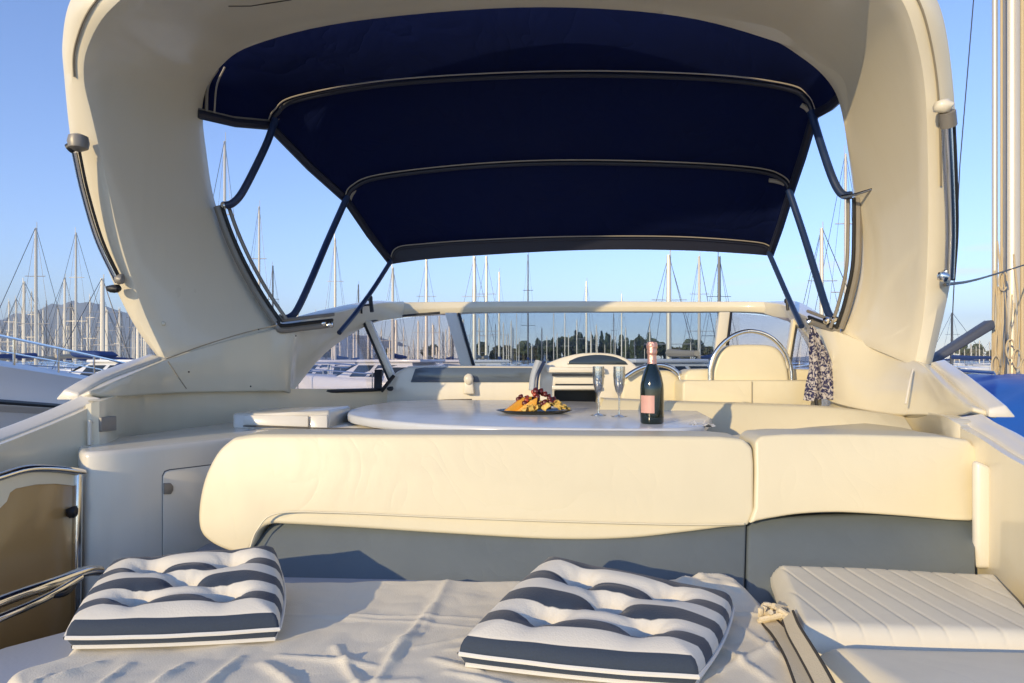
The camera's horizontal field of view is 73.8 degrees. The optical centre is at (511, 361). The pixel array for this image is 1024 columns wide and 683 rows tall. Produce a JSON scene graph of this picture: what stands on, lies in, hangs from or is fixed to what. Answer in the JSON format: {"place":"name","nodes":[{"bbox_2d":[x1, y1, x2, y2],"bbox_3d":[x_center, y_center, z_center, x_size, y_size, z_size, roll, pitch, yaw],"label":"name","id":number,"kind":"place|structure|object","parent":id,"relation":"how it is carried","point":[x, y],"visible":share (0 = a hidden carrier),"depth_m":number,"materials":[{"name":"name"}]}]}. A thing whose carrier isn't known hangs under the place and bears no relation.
{"place":"outdoors","nodes":[
{"label":"outdoors","id":0,"kind":"place"},
{"bbox_2d":[0,301,405,361],"bbox_3d":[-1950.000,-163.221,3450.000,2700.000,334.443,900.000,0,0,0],"label":"hills","id":1,"kind":"structure","parent":0,"point":[80,308],"depth_m":3342.78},
{"bbox_2d":[0,0,999,358],"label":"sky","id":2,"kind":"structure","parent":0,"point":[39,188],"materials":[{"name":"blue"}]},
{"bbox_2d":[687,421,714,426],"bbox_3d":[0.648,0.214,2.335,0.084,0.021,0.049,0,0,0],"label":"paper napkin","id":3,"kind":"object","parent":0,"point":[706,425],"visible":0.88,"depth_m":2.32,"materials":[{"name":"white paper"}]},
{"bbox_2d":[440,356,990,361],"bbox_3d":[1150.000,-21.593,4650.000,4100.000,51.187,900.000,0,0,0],"label":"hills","id":4,"kind":"structure","parent":0,"point":[801,359],"depth_m":4548.70,"materials":[{"name":"green plant"}]},
{"bbox_2d":[509,362,982,367],"bbox_3d":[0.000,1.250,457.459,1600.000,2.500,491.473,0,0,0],"label":"shore","id":5,"kind":"structure","parent":0,"point":[792,364],"depth_m":337.28,"materials":[{"name":"green plant"}]},
{"bbox_2d":[490,345,504,359],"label":"tree","id":6,"kind":"object","parent":5,"relation":"on","point":[493,352],"visible":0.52,"depth_m":234.12,"materials":[{"name":"green plant"}]},
{"bbox_2d":[517,340,530,363],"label":"tree","id":7,"kind":"object","parent":5,"relation":"on","point":[522,345],"visible":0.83,"depth_m":225.64,"materials":[{"name":"green plant"}]},
{"bbox_2d":[529,347,540,360],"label":"tree","id":8,"kind":"object","parent":5,"relation":"on","point":[535,353],"visible":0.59,"depth_m":224.15,"materials":[{"name":"green plant"}]},
{"bbox_2d":[537,340,543,360],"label":"tree","id":9,"kind":"object","parent":5,"relation":"on","point":[539,349],"visible":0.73,"depth_m":222.43,"materials":[{"name":"green plant"}]},
{"bbox_2d":[542,340,555,362],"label":"tree","id":10,"kind":"object","parent":5,"relation":"on","point":[544,344],"visible":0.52,"depth_m":239.37,"materials":[{"name":"green plant"}]},
{"bbox_2d":[549,337,555,361],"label":"tree","id":11,"kind":"object","parent":5,"relation":"on","point":[551,352],"visible":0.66,"depth_m":236.17,"materials":[{"name":"green plant"}]},
{"bbox_2d":[555,337,561,359],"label":"tree","id":12,"kind":"object","parent":5,"relation":"on","point":[559,349],"visible":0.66,"depth_m":226.84,"materials":[{"name":"green plant"}]},
{"bbox_2d":[555,336,570,356],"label":"tree","id":13,"kind":"object","parent":5,"relation":"on","point":[562,344],"visible":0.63,"depth_m":228.60,"materials":[{"name":"green plant"}]},
{"bbox_2d":[573,338,589,352],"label":"tree","id":14,"kind":"object","parent":5,"relation":"on","point":[588,347],"visible":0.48,"depth_m":224.46,"materials":[{"name":"green plant"}]},
{"bbox_2d":[578,332,584,353],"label":"tree","id":15,"kind":"object","parent":5,"relation":"on","point":[581,342],"visible":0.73,"depth_m":222.49,"materials":[{"name":"green plant"}]},
{"bbox_2d":[598,341,610,352],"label":"tree","id":16,"kind":"object","parent":5,"relation":"on","point":[601,349],"visible":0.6,"depth_m":232.27,"materials":[{"name":"green plant"}]},
{"bbox_2d":[622,338,628,358],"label":"tree","id":17,"kind":"object","parent":5,"relation":"on","point":[627,349],"visible":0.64,"depth_m":236.29,"materials":[{"name":"green plant"}]},
{"bbox_2d":[628,340,633,358],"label":"tree","id":18,"kind":"object","parent":5,"relation":"on","point":[631,349],"visible":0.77,"depth_m":234.93,"materials":[{"name":"green plant"}]},
{"bbox_2d":[635,334,641,358],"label":"tree","id":19,"kind":"object","parent":5,"relation":"on","point":[638,352],"visible":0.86,"depth_m":223.68,"materials":[{"name":"green plant"}]},
{"bbox_2d":[658,342,665,358],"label":"tree","id":20,"kind":"object","parent":5,"relation":"on","point":[663,344],"visible":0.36,"depth_m":247.22,"materials":[{"name":"green plant"}]},
{"bbox_2d":[682,339,695,358],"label":"tree","id":21,"kind":"object","parent":5,"relation":"on","point":[686,341],"visible":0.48,"depth_m":230.79,"materials":[{"name":"green plant"}]},
{"bbox_2d":[955,345,968,354],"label":"tree","id":22,"kind":"object","parent":5,"relation":"on","point":[962,351],"visible":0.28,"depth_m":232.71,"materials":[{"name":"green plant"}]},
{"label":"water","id":23,"kind":"structure","parent":0,"visible":0},
{"bbox_2d":[0,299,21,360],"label":"sailboat","id":24,"kind":"object","parent":23,"relation":"on","point":[9,305],"visible":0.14,"depth_m":126.97,"materials":[{"name":"beige metal"}]},
{"bbox_2d":[0,332,28,361],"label":"sailboat","id":25,"kind":"object","parent":23,"relation":"on","point":[8,334],"visible":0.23,"depth_m":96.93,"materials":[{"name":"beige metal"}]},
{"bbox_2d":[1,296,49,363],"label":"sailboat","id":26,"kind":"object","parent":23,"relation":"on","point":[15,306],"visible":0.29,"depth_m":67.94,"materials":[{"name":"white metal"}]},
{"bbox_2d":[8,306,52,365],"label":"sailboat","id":27,"kind":"object","parent":23,"relation":"on","point":[26,335],"visible":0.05,"depth_m":81.97,"materials":[{"name":"white metal"}]},
{"bbox_2d":[19,291,46,363],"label":"sailboat","id":28,"kind":"object","parent":23,"relation":"on","point":[31,314],"visible":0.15,"depth_m":141.93,"materials":[{"name":"beige metal"}]},
{"bbox_2d":[0,281,66,364],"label":"sailboat","id":29,"kind":"object","parent":23,"relation":"on","point":[23,286],"visible":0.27,"depth_m":53.94,"materials":[{"name":"grey metal"}]},
{"bbox_2d":[17,313,56,363],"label":"sailboat","id":30,"kind":"object","parent":23,"relation":"on","point":[38,340],"visible":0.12,"depth_m":96.93,"materials":[{"name":"beige metal"}]},
{"bbox_2d":[0,228,80,369],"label":"sailboat","id":31,"kind":"object","parent":23,"relation":"on","point":[35,323],"visible":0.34,"depth_m":40.94,"materials":[{"name":"grey"}]},
{"bbox_2d":[28,306,54,363],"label":"sailboat","id":32,"kind":"object","parent":23,"relation":"on","point":[43,313],"visible":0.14,"depth_m":126.94,"materials":[{"name":"beige metal"}]},
{"bbox_2d":[46,304,62,350],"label":"sailboat","id":33,"kind":"object","parent":23,"relation":"on","point":[57,342],"visible":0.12,"depth_m":171.95,"materials":[{"name":"beige metal"}]},
{"bbox_2d":[31,274,86,365],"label":"sailboat","id":34,"kind":"object","parent":23,"relation":"on","point":[64,307],"visible":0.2,"depth_m":67.93,"materials":[{"name":"beige metal"}]},
{"bbox_2d":[54,323,68,363],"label":"sailboat","id":35,"kind":"object","parent":23,"relation":"on","point":[66,341],"visible":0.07,"depth_m":126.92,"materials":[{"name":"white metal"}]},
{"bbox_2d":[0,334,124,428],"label":"neighbour yacht","id":36,"kind":"object","parent":23,"relation":"on","point":[27,391],"visible":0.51,"depth_m":4.63,"materials":[{"name":"white plastic"}]},
{"bbox_2d":[43,301,85,365],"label":"sailboat","id":37,"kind":"object","parent":23,"relation":"on","point":[70,328],"visible":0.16,"depth_m":81.93,"materials":[{"name":"white metal"}]},
{"bbox_2d":[60,305,88,362],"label":"sailboat","id":38,"kind":"object","parent":23,"relation":"on","point":[73,345],"visible":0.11,"depth_m":111.93,"materials":[{"name":"white metal"}]},
{"bbox_2d":[38,227,113,368],"bbox_3d":[-34.489,-4.140,54.695,3.140,12.980,10.010,0,0,1],"label":"sailboat","id":39,"kind":"object","parent":23,"relation":"on","point":[75,246],"visible":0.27,"depth_m":53.95,"materials":[{"name":"white"}]},
{"bbox_2d":[24,359,133,375],"bbox_3d":[-12.802,1.145,21.000,8.000,2.410,2.960,0,0,-2],"label":"moored cruiser","id":40,"kind":"object","parent":23,"relation":"on","point":[100,364],"visible":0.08,"depth_m":20.15,"materials":[{"name":"grey"}]},
{"bbox_2d":[74,318,95,363],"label":"sailboat","id":41,"kind":"object","parent":23,"relation":"on","point":[86,335],"visible":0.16,"depth_m":126.93,"materials":[{"name":"white metal"}]},
{"bbox_2d":[47,274,129,370],"bbox_3d":[-24.593,-1.444,40.305,4.490,7.587,10.010,0,0,-1],"label":"sailboat","id":42,"kind":"object","parent":23,"relation":"on","point":[102,314],"visible":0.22,"depth_m":40.93,"materials":[{"name":"beige metal"}]},
{"bbox_2d":[83,294,97,361],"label":"sailboat","id":43,"kind":"object","parent":23,"relation":"on","point":[90,305],"visible":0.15,"depth_m":171.96,"materials":[{"name":"beige metal"}]},
{"bbox_2d":[78,310,132,363],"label":"sailboat","id":44,"kind":"object","parent":23,"relation":"on","point":[107,330],"visible":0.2,"depth_m":67.94,"materials":[{"name":"white metal"}]},
{"bbox_2d":[109,307,128,355],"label":"sailboat","id":45,"kind":"object","parent":23,"relation":"on","point":[120,331],"visible":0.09,"depth_m":156.96,"materials":[{"name":"white metal"}]},
{"bbox_2d":[110,309,128,356],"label":"sailboat","id":46,"kind":"object","parent":23,"relation":"on","point":[119,333],"visible":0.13,"depth_m":126.92,"materials":[{"name":"white metal"}]},
{"bbox_2d":[120,323,155,358],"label":"sailboat","id":47,"kind":"object","parent":23,"relation":"on","point":[137,344],"visible":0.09,"depth_m":81.93,"materials":[{"name":"beige metal"}]},
{"bbox_2d":[213,132,236,238],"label":"sailboat","id":48,"kind":"object","parent":23,"relation":"on","point":[225,160],"visible":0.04,"depth_m":40.95,"materials":[{"name":"white"}]},
{"bbox_2d":[249,206,268,299],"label":"sailboat","id":49,"kind":"object","parent":23,"relation":"on","point":[258,223],"visible":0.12,"depth_m":53.94,"materials":[{"name":"white"}]},
{"bbox_2d":[268,266,278,307],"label":"sailboat","id":50,"kind":"object","parent":23,"relation":"on","point":[272,276],"visible":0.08,"depth_m":67.98,"materials":[{"name":"white"}]},
{"bbox_2d":[308,360,357,373],"bbox_3d":[-7.540,1.145,24.000,8.000,2.410,2.960,0,0,-10],"label":"moored cruiser","id":51,"kind":"object","parent":23,"relation":"on","point":[334,365],"visible":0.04,"depth_m":23.31,"materials":[{"name":"grey"}]},
{"bbox_2d":[323,234,352,359],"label":"sailboat","id":52,"kind":"object","parent":23,"relation":"on","point":[336,356],"visible":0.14,"depth_m":53.94,"materials":[{"name":"white"}]},
{"bbox_2d":[348,284,367,359],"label":"sailboat","id":53,"kind":"object","parent":23,"relation":"on","point":[358,292],"visible":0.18,"depth_m":81.92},
{"bbox_2d":[295,359,444,388],"bbox_3d":[-4.554,1.145,21.000,8.000,2.410,2.960,0,0,16],"label":"moored cruiser","id":54,"kind":"object","parent":23,"relation":"on","point":[360,374],"visible":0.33,"depth_m":20.05,"materials":[{"name":"grey"}]},
{"bbox_2d":[379,267,410,358],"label":"sailboat","id":55,"kind":"object","parent":23,"relation":"on","point":[393,355],"visible":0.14,"depth_m":40.94,"materials":[{"name":"white metal"}]},
{"bbox_2d":[384,319,411,355],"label":"sailboat","id":56,"kind":"object","parent":23,"relation":"on","point":[396,342],"visible":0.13,"depth_m":81.94,"materials":[{"name":"beige metal"}]},
{"bbox_2d":[315,360,509,374],"bbox_3d":[-2.506,1.145,22.500,8.000,2.410,2.960,0,0,-10],"label":"moored cruiser","id":57,"kind":"object","parent":23,"relation":"on","point":[477,362],"visible":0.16,"depth_m":21.85,"materials":[{"name":"grey"}]},
{"bbox_2d":[407,321,428,358],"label":"sailboat","id":58,"kind":"object","parent":23,"relation":"on","point":[417,340],"visible":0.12,"depth_m":111.93,"materials":[{"name":"beige metal"}]},
{"bbox_2d":[407,259,445,362],"bbox_3d":[-6.780,-3.042,54.695,3.648,10.784,10.010,0,0,0],"label":"sailboat","id":59,"kind":"object","parent":23,"relation":"on","point":[426,296],"visible":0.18,"depth_m":53.94,"materials":[{"name":"beige metal"}]},
{"bbox_2d":[419,323,446,365],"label":"sailboat","id":60,"kind":"object","parent":23,"relation":"on","point":[433,338],"visible":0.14,"depth_m":81.94,"materials":[{"name":"white metal"}]},
{"bbox_2d":[436,335,454,362],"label":"sailboat","id":61,"kind":"object","parent":23,"relation":"on","point":[453,353],"visible":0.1,"depth_m":67.92,"materials":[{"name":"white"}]},
{"bbox_2d":[451,256,501,364],"bbox_3d":[-2.233,-2.130,41.694,3.648,8.960,10.010,0,0,2],"label":"sailboat","id":62,"kind":"object","parent":23,"relation":"on","point":[476,356],"visible":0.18,"depth_m":40.93,"materials":[{"name":"beige metal"}]},
{"bbox_2d":[471,318,489,359],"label":"sailboat","id":63,"kind":"object","parent":23,"relation":"on","point":[478,335],"visible":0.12,"depth_m":81.94,"materials":[{"name":"white metal"}]},
{"bbox_2d":[470,256,506,364],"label":"sailboat","id":64,"kind":"object","parent":23,"relation":"on","point":[485,357],"visible":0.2,"depth_m":53.93,"materials":[{"name":"beige metal"}]},
{"bbox_2d":[488,272,511,364],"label":"sailboat","id":65,"kind":"object","parent":23,"relation":"on","point":[499,340],"visible":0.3,"depth_m":67.93,"materials":[{"name":"white metal"}]},
{"bbox_2d":[0,0,1023,682],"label":"motor yacht","id":66,"kind":"object","parent":23,"relation":"on","point":[102,470],"visible":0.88,"depth_m":2.45,"materials":[{"name":"beige plastic"}]},
{"bbox_2d":[7,572,792,682],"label":"cotton sheet","id":67,"kind":"object","parent":66,"relation":"on","point":[386,632],"visible":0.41,"depth_m":1.39,"materials":[{"name":"white fabric"}]},
{"bbox_2d":[63,546,285,648],"bbox_3d":[-0.746,0.524,1.564,0.470,0.122,0.384,0,0,-11],"label":"striped cushion","id":68,"kind":"object","parent":67,"relation":"on","point":[212,597],"visible":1,"depth_m":1.45,"materials":[{"name":"fabric"}]},
{"bbox_2d":[457,556,734,682],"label":"striped cushion","id":69,"kind":"object","parent":67,"relation":"on","point":[556,617],"visible":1,"depth_m":1.32,"materials":[{"name":"fabric"}]},
{"bbox_2d":[757,602,788,622],"bbox_3d":[0.592,0.562,1.524,0.087,0.046,0.061,0,0,12],"label":"cord knot","id":70,"kind":"object","parent":67,"relation":"on","point":[768,611],"visible":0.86,"depth_m":1.51,"materials":[{"name":"beige fabric"}]},
{"bbox_2d":[761,620,810,682],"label":"webbing strap","id":71,"kind":"object","parent":67,"relation":"on","point":[774,629],"visible":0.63,"depth_m":1.34,"materials":[{"name":"beige fabric"}]},
{"bbox_2d":[782,610,835,682],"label":"webbing strap","id":72,"kind":"object","parent":71,"relation":"on","point":[812,662],"visible":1,"depth_m":1.24,"materials":[{"name":"beige fabric"}]},
{"bbox_2d":[199,429,752,549],"bbox_3d":[-0.114,0.388,2.048,1.621,0.344,0.253,0,0,3],"label":"backrest cushion","id":73,"kind":"object","parent":66,"relation":"attached to","point":[577,484],"visible":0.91,"depth_m":1.98,"materials":[{"name":"beige leather"}]},
{"bbox_2d":[198,7,852,334],"bbox_3d":[0.073,-0.847,3.425,2.838,1.417,1.161,0,0,3],"label":"bimini canopy","id":74,"kind":"object","parent":66,"relation":"attached to","point":[435,135],"visible":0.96,"depth_m":3.31,"materials":[{"name":"blue fabric"}]},
{"bbox_2d":[347,400,711,430],"bbox_3d":[0.048,0.593,3.002,1.552,0.755,1.637,0,0,0],"label":"cockpit table","id":75,"kind":"object","parent":66,"relation":"on","point":[459,414],"visible":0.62,"depth_m":2.62,"materials":[{"name":"laminate"}]},
{"bbox_2d":[497,408,571,413],"bbox_3d":[0.093,0.207,2.821,0.316,0.016,0.196,0,0,0],"label":"serving plate","id":76,"kind":"object","parent":75,"relation":"on","point":[550,411],"visible":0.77,"depth_m":2.75,"materials":[{"name":"black"}]},
{"bbox_2d":[504,397,524,410],"bbox_3d":[0.009,0.176,2.803,0.090,0.059,0.034,0,0,-14],"label":"cheese wedge","id":77,"kind":"object","parent":76,"relation":"on","point":[516,406],"visible":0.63,"depth_m":2.79,"materials":[{"name":"orange food"}]},
{"bbox_2d":[517,397,537,410],"bbox_3d":[0.059,0.176,2.787,0.091,0.059,0.035,0,0,0],"label":"cheese wedge","id":78,"kind":"object","parent":76,"relation":"on","point":[533,401],"visible":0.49,"depth_m":2.77,"materials":[{"name":"food"}]},
{"bbox_2d":[591,366,605,415],"bbox_3d":[0.344,0.117,2.717,0.062,0.195,0.062,0,0,0],"label":"champagne flute","id":79,"kind":"object","parent":75,"relation":"on","point":[601,388],"visible":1,"depth_m":2.71,"materials":[{"name":"clear glass"}]},
{"bbox_2d":[611,366,626,416],"bbox_3d":[0.417,0.117,2.658,0.062,0.195,0.062,0,0,0],"label":"champagne flute","id":80,"kind":"object","parent":75,"relation":"on","point":[621,391],"visible":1,"depth_m":2.65,"materials":[{"name":"clear glass"}]},
{"bbox_2d":[640,341,663,423],"bbox_3d":[0.485,0.072,2.366,0.081,0.285,0.082,0,0,0],"label":"champagne bottle","id":81,"kind":"object","parent":75,"relation":"on","point":[651,398],"visible":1,"depth_m":2.34,"materials":[{"name":"green glass"}]},
{"bbox_2d":[618,363,680,399],"bbox_3d":[0.693,0.138,3.433,0.300,0.265,0.204,0,0,0],"label":"helm seat","id":82,"kind":"object","parent":66,"relation":"on","point":[633,378],"visible":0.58,"depth_m":3.39,"materials":[{"name":"beige leather"}]},
{"bbox_2d":[674,329,821,405],"bbox_3d":[1.133,0.051,3.312,0.661,0.406,0.307,0,0,3],"label":"helm seat","id":83,"kind":"object","parent":66,"relation":"on","point":[750,373],"visible":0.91,"depth_m":3.20,"materials":[{"name":"beige leather"}]},
{"bbox_2d":[599,397,914,442],"bbox_3d":[0.905,0.302,2.668,1.145,0.271,1.427,0,0,0],"label":"settee back","id":84,"kind":"object","parent":66,"relation":"on","point":[736,419],"visible":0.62,"depth_m":2.85,"materials":[{"name":"beige leather"}]},
{"bbox_2d":[803,325,833,404],"bbox_3d":[1.392,0.017,3.014,0.180,0.359,0.074,0,0,0],"label":"scarf","id":85,"kind":"object","parent":66,"relation":"hanging from","point":[819,384],"visible":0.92,"depth_m":3.03,"materials":[{"name":"multicoloured fabric"}]},
{"bbox_2d":[739,429,975,522],"bbox_3d":[0.994,0.331,2.007,0.638,0.248,0.211,0,0,3],"label":"backrest cushion","id":86,"kind":"object","parent":66,"relation":"attached to","point":[898,473],"visible":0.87,"depth_m":1.92,"materials":[{"name":"beige leather"}]},
{"bbox_2d":[770,565,1023,655],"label":"seat cushion","id":87,"kind":"object","parent":66,"relation":"on","point":[833,608],"visible":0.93,"depth_m":1.46,"materials":[{"name":"white leather"}]},
{"bbox_2d":[821,648,1023,682],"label":"seat cushion","id":88,"kind":"object","parent":66,"relation":"on","point":[848,665],"visible":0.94,"depth_m":1.20,"materials":[{"name":"white leather"}]},
{"bbox_2d":[943,264,1023,285],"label":"mooring line","id":89,"kind":"object","parent":66,"relation":"attached to","point":[960,282],"visible":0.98,"depth_m":3.71,"materials":[{"name":"fabric"}]},
{"bbox_2d":[504,319,519,364],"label":"sailboat","id":90,"kind":"object","parent":23,"relation":"on","point":[511,347],"visible":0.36,"depth_m":111.93,"materials":[{"name":"beige metal"}]},
{"bbox_2d":[515,252,538,365],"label":"sailboat","id":91,"kind":"object","parent":23,"relation":"on","point":[527,290],"visible":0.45,"depth_m":81.93,"materials":[{"name":"grey metal"}]},
{"bbox_2d":[531,327,548,362],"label":"sailboat","id":92,"kind":"object","parent":23,"relation":"on","point":[541,355],"visible":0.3,"depth_m":96.94,"materials":[{"name":"grey metal"}]},
{"bbox_2d":[549,313,558,361],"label":"sailboat","id":93,"kind":"object","parent":23,"relation":"on","point":[553,328],"visible":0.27,"depth_m":126.93,"materials":[{"name":"beige metal"}]},
{"bbox_2d":[575,281,597,352],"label":"sailboat","id":94,"kind":"object","parent":23,"relation":"on","point":[586,323],"visible":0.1,"depth_m":67.92,"materials":[{"name":"white metal"}]},
{"bbox_2d":[609,313,618,353],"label":"sailboat","id":95,"kind":"object","parent":23,"relation":"on","point":[613,330],"visible":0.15,"depth_m":126.94,"materials":[{"name":"grey metal"}]},
{"bbox_2d":[614,294,629,357],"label":"sailboat","id":96,"kind":"object","parent":23,"relation":"on","point":[621,317],"visible":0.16,"depth_m":96.92,"materials":[{"name":"blue"}]},
{"bbox_2d":[640,250,699,358],"bbox_3d":[6.432,-1.122,27.305,3.368,6.944,10.010,0,0,0],"label":"sailboat","id":97,"kind":"object","parent":23,"relation":"on","point":[670,352],"visible":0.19,"depth_m":27.92,"materials":[{"name":"beige"}]},
{"bbox_2d":[682,256,714,358],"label":"sailboat","id":98,"kind":"object","parent":23,"relation":"on","point":[699,300],"visible":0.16,"depth_m":53.93,"materials":[{"name":"beige metal"}]},
{"bbox_2d":[696,252,737,362],"bbox_3d":[12.474,-2.130,41.694,3.368,8.960,10.010,0,0,2],"label":"sailboat","id":99,"kind":"object","parent":23,"relation":"on","point":[718,296],"visible":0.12,"depth_m":40.97,"materials":[{"name":"white metal"}]},
{"bbox_2d":[628,359,808,375],"bbox_3d":[4.544,1.145,17.000,8.000,2.410,2.960,0,0,-21],"label":"moored cruiser","id":100,"kind":"object","parent":23,"relation":"on","point":[679,364],"visible":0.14,"depth_m":15.83,"materials":[{"name":"white"}]},
{"bbox_2d":[792,222,846,368],"bbox_3d":[12.695,-1.691,27.305,3.140,8.082,10.010,0,0,1],"label":"sailboat","id":101,"kind":"object","parent":23,"relation":"on","point":[821,238],"visible":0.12,"depth_m":27.94,"materials":[{"name":"white"}]},
{"bbox_2d":[793,145,853,367],"bbox_3d":[20.018,-5.316,41.694,3.140,15.333,10.010,0,0,-2],"label":"sailboat","id":102,"kind":"object","parent":23,"relation":"on","point":[845,163],"visible":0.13,"depth_m":40.98,"materials":[{"name":"white"}]},
{"bbox_2d":[943,353,971,365],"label":"sailboat","id":103,"kind":"object","parent":23,"relation":"on","point":[962,363],"visible":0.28,"depth_m":110.21,"materials":[{"name":"white"}]},
{"bbox_2d":[937,313,991,374],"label":"sailboat","id":104,"kind":"object","parent":23,"relation":"on","point":[970,357],"visible":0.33,"depth_m":51.83,"materials":[{"name":"blue"}]},
{"bbox_2d":[929,0,1023,436],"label":"sailing yacht","id":105,"kind":"object","parent":23,"relation":"on","point":[1003,383],"visible":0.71,"depth_m":6.45,"materials":[{"name":"beige metal"}]},
{"bbox_2d":[963,340,990,367],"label":"sailboat","id":106,"kind":"object","parent":23,"relation":"on","point":[979,364],"visible":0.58,"depth_m":111.92,"materials":[{"name":"white"}]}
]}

